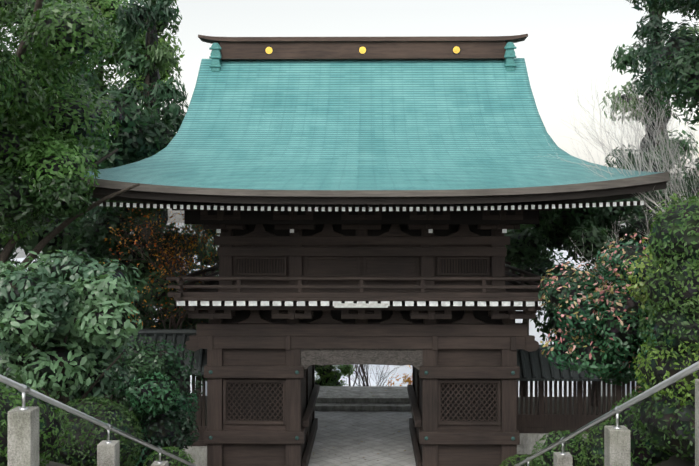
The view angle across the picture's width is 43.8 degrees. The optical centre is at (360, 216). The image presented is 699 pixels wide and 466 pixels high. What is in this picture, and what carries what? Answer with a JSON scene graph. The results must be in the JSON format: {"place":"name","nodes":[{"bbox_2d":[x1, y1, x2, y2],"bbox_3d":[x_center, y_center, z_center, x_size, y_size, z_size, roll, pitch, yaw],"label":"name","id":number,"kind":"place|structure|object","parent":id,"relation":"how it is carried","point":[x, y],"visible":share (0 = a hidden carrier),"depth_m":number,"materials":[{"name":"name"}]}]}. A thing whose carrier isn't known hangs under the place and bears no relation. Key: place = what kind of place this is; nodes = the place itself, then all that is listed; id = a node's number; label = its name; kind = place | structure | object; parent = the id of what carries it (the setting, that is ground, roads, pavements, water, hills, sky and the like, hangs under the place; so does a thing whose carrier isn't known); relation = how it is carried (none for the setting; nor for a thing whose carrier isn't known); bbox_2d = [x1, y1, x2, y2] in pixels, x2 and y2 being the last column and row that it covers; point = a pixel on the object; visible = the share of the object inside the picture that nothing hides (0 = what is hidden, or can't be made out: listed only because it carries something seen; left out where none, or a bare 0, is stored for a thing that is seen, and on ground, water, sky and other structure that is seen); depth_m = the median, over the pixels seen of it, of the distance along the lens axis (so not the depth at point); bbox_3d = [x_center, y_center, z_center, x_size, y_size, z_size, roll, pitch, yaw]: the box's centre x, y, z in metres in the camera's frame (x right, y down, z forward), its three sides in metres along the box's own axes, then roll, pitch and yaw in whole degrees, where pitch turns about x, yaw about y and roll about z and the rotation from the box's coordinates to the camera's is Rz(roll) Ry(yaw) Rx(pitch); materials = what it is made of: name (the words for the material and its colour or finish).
{"place":"outdoors","nodes":[
{"label":"outdoors","id":0,"kind":"place"},
{"bbox_2d":[3,375,206,445],"bbox_3d":[-7.123,4.865,22.352,6.805,2.002,0.144,0,0,1],"label":"wooden fence","id":1,"kind":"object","parent":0,"point":[200,421],"visible":0.02,"depth_m":22.27,"materials":[{"name":"brown wood"}]},
{"bbox_2d":[0,329,206,374],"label":"tiled roof","id":2,"kind":"structure","parent":1,"relation":"on","point":[176,336],"depth_m":22.16,"materials":[{"name":"grey tile"}]},
{"bbox_2d":[2,223,635,395],"bbox_3d":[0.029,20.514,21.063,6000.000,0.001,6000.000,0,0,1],"label":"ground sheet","id":3,"kind":"object","parent":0,"point":[21,254],"depth_m":501.96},
{"bbox_2d":[11,248,635,396],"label":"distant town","id":4,"kind":"object","parent":3,"relation":"on","point":[404,369],"depth_m":76.69},
{"bbox_2d":[1,0,698,222],"label":"sky","id":5,"kind":"structure","parent":0,"point":[566,41],"materials":[{"name":"white"}]},
{"bbox_2d":[166,204,554,465],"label":"temple gate","id":6,"kind":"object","parent":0,"point":[470,346],"visible":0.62,"depth_m":21.05,"materials":[{"name":"brown wood"}]},
{"bbox_2d":[184,203,538,420],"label":"gate recesses","id":7,"kind":"object","parent":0,"point":[251,219],"visible":0.15,"depth_m":21.26,"materials":[{"name":"black wood"}]},
{"bbox_2d":[308,411,415,465],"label":"paving","id":8,"kind":"structure","parent":0,"point":[376,436],"depth_m":24.66,"materials":[{"name":"grey stone"}]},
{"bbox_2d":[175,210,544,465],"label":"gate wood","id":9,"kind":"object","parent":8,"relation":"on","point":[307,412],"visible":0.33,"depth_m":22.18,"materials":[{"name":"brown wood"}]},
{"bbox_2d":[334,303,387,307],"bbox_3d":[0.017,2.054,20.168,1.243,0.094,0.031,0,0,1],"label":"white plaque","id":10,"kind":"object","parent":9,"relation":"attached to","point":[360,305],"visible":1,"depth_m":20.15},
{"bbox_2d":[301,349,422,369],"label":"lintel","id":11,"kind":"structure","parent":9,"relation":"attached to","point":[398,357],"depth_m":21.10,"materials":[{"name":"brown wood"}]},
{"bbox_2d":[84,201,639,210],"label":"eave rafters","id":12,"kind":"object","parent":9,"relation":"attached to","point":[326,206],"visible":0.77,"depth_m":19.12,"materials":[{"name":"wood"}]},
{"bbox_2d":[209,370,514,440],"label":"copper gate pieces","id":13,"kind":"object","parent":9,"relation":"attached to","point":[425,438],"visible":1,"depth_m":20.97,"materials":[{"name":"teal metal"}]},
{"bbox_2d":[81,201,643,305],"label":"rafter ends","id":14,"kind":"object","parent":9,"relation":"attached to","point":[395,303],"visible":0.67,"depth_m":20.16,"materials":[{"name":"white paint"}]},
{"bbox_2d":[78,172,668,201],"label":"eave fascia","id":15,"kind":"structure","parent":9,"relation":"attached to","point":[633,181],"depth_m":18.34,"materials":[{"name":"brown wood"}]},
{"bbox_2d":[77,181,667,203],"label":"trim","id":16,"kind":"structure","parent":15,"relation":"attached to","point":[610,194],"depth_m":18.53,"materials":[{"name":"brown wood"}]},
{"bbox_2d":[84,58,662,189],"bbox_3d":[0.062,-2.438,23.713,12.982,3.769,10.700,0,0,1],"label":"roof","id":17,"kind":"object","parent":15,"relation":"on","point":[360,124],"visible":0.96,"depth_m":21.44,"materials":[{"name":"teal metal"}]},
{"bbox_2d":[209,42,515,71],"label":"ridge end ornaments","id":18,"kind":"object","parent":17,"relation":"on","point":[509,57],"visible":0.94,"depth_m":23.37,"materials":[{"name":"teal metal"}]},
{"bbox_2d":[198,34,527,59],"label":"ridge","id":19,"kind":"structure","parent":17,"relation":"on","point":[381,48],"depth_m":23.48,"materials":[{"name":"brown wood"}]},
{"bbox_2d":[265,46,459,53],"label":"ridge crests","id":20,"kind":"object","parent":19,"relation":"on","point":[362,50],"visible":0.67,"depth_m":23.47,"materials":[{"name":"gold metal"}]},
{"bbox_2d":[264,45,460,54],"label":"ridge crest rims","id":21,"kind":"object","parent":19,"relation":"on","point":[366,50],"visible":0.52,"depth_m":23.48,"materials":[{"name":"gold metal"}]},
{"bbox_2d":[318,390,411,465],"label":"fallen leaves","id":22,"kind":"object","parent":8,"relation":"on","point":[368,428],"visible":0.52,"depth_m":25.30,"materials":[{"name":"brown plant"}]},
{"bbox_2d":[315,364,411,385],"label":"trees","id":23,"kind":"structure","parent":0,"point":[331,374],"depth_m":32.63,"materials":[{"name":"green plant"}]},
{"bbox_2d":[39,396,694,465],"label":"terrain","id":24,"kind":"structure","parent":0,"point":[674,460],"depth_m":28.30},
{"bbox_2d":[0,0,139,268],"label":"tree","id":25,"kind":"object","parent":24,"relation":"on","point":[57,74],"depth_m":17.15,"materials":[{"name":"green plant"}]},
{"bbox_2d":[0,250,146,412],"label":"shrub","id":26,"kind":"object","parent":24,"relation":"on","point":[51,332],"depth_m":12.29,"materials":[{"name":"green plant"}]},
{"bbox_2d":[8,0,184,199],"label":"bright tree","id":27,"kind":"object","parent":24,"relation":"on","point":[104,4],"depth_m":39.92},
{"bbox_2d":[2,335,203,465],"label":"shrub","id":28,"kind":"object","parent":24,"relation":"on","point":[147,370],"depth_m":15.96,"materials":[{"name":"green plant"}]},
{"bbox_2d":[0,0,218,322],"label":"trees","id":29,"kind":"object","parent":24,"relation":"on","point":[126,31],"depth_m":33.45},
{"bbox_2d":[99,201,218,328],"bbox_3d":[-4.191,2.347,26.996,7.341,7.947,6.165,0,0,1],"label":"shrub","id":30,"kind":"object","parent":24,"relation":"on","point":[179,322],"visible":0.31,"depth_m":26.54,"materials":[{"name":"brown plant"}]},
{"bbox_2d":[173,446,206,465],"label":"wall base","id":31,"kind":"object","parent":24,"relation":"on","point":[198,454],"depth_m":22.09,"materials":[{"name":"grey concrete"}]},
{"bbox_2d":[0,382,615,465],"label":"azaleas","id":32,"kind":"object","parent":24,"relation":"on","point":[171,448],"depth_m":10.74,"materials":[{"name":"green plant"}]},
{"bbox_2d":[124,451,540,465],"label":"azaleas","id":33,"kind":"object","parent":24,"relation":"on","point":[504,461],"depth_m":15.06,"materials":[{"name":"green plant"}]},
{"bbox_2d":[0,65,698,399],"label":"trees","id":34,"kind":"object","parent":24,"relation":"on","point":[589,227],"depth_m":27.06,"materials":[{"name":"green plant"}]},
{"bbox_2d":[1,196,698,465],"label":"bush edges","id":35,"kind":"object","parent":24,"relation":"on","point":[667,413],"depth_m":7.16,"materials":[{"name":"green plant"}]},
{"bbox_2d":[8,379,698,465],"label":"rail posts","id":36,"kind":"object","parent":24,"relation":"on","point":[23,437],"visible":0.98,"depth_m":6.03,"materials":[{"name":"grey stone"}]},
{"bbox_2d":[18,384,621,465],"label":"rail clamps","id":37,"kind":"object","parent":36,"relation":"on","point":[26,389],"visible":0.54,"depth_m":6.82,"materials":[{"name":"grey metal"}]},
{"bbox_2d":[0,361,698,465],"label":"handrails","id":38,"kind":"object","parent":36,"relation":"on","point":[687,371],"visible":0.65,"depth_m":6.86,"materials":[{"name":"silver metal"}]},
{"bbox_2d":[315,364,402,385],"bbox_3d":[-0.580,6.568,39.527,5.669,9.524,5.571,0,0,-26],"label":"bare tree","id":39,"kind":"object","parent":24,"relation":"on","point":[356,377],"visible":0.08,"depth_m":38.88,"materials":[{"name":"grey"}]},
{"bbox_2d":[315,386,411,410],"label":"steps","id":40,"kind":"structure","parent":24,"relation":"on","point":[378,398],"depth_m":28.67,"materials":[{"name":"stone"}]},
{"bbox_2d":[351,364,410,385],"bbox_3d":[-0.509,5.706,36.008,4.311,7.224,5.614,0,0,-15],"label":"bare tree","id":41,"kind":"object","parent":24,"relation":"on","point":[363,372],"visible":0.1,"depth_m":34.90,"materials":[{"name":"grey"}]},
{"bbox_2d":[517,433,587,453],"bbox_3d":[7.212,6.239,23.624,6.702,0.753,0.442,0,0,1],"label":"wall base","id":42,"kind":"object","parent":24,"relation":"on","point":[527,442],"depth_m":23.44,"materials":[{"name":"grey concrete"}]},
{"bbox_2d":[517,381,639,432],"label":"wood wall","id":43,"kind":"structure","parent":42,"relation":"on","point":[540,420],"depth_m":23.60,"materials":[{"name":"brown wood"}]},
{"bbox_2d":[519,259,598,406],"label":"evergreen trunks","id":44,"kind":"object","parent":24,"relation":"on","point":[526,321],"visible":0.04,"depth_m":29.46,"materials":[{"name":"brown plant"}]},
{"bbox_2d":[517,345,635,380],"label":"roof","id":45,"kind":"structure","parent":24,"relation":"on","point":[534,365],"depth_m":23.18,"materials":[{"name":"grey tile"}]},
{"bbox_2d":[537,233,656,395],"bbox_3d":[4.526,2.394,13.811,3.414,4.277,2.713,0,0,1],"label":"photinia","id":46,"kind":"object","parent":24,"relation":"on","point":[605,269],"depth_m":13.36,"materials":[{"name":"green plant"}]},
{"bbox_2d":[509,0,698,270],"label":"trees","id":47,"kind":"object","parent":24,"relation":"on","point":[652,22],"depth_m":33.80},
{"bbox_2d":[539,55,698,282],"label":"bare tree","id":48,"kind":"object","parent":24,"relation":"on","point":[638,147],"visible":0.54,"depth_m":19.07,"materials":[{"name":"grey plant"}]},
{"bbox_2d":[620,192,698,385],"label":"shrub","id":49,"kind":"object","parent":24,"relation":"on","point":[640,283],"depth_m":11.99,"materials":[{"name":"green plant"}]},
{"bbox_2d":[625,144,698,247],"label":"bare tree","id":50,"kind":"object","parent":24,"relation":"on","point":[666,190],"visible":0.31,"depth_m":23.69,"materials":[{"name":"grey plant"}]},
{"bbox_2d":[626,0,698,130],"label":"tree","id":51,"kind":"object","parent":24,"relation":"on","point":[669,87],"depth_m":16.60,"materials":[{"name":"green plant"}]}
]}

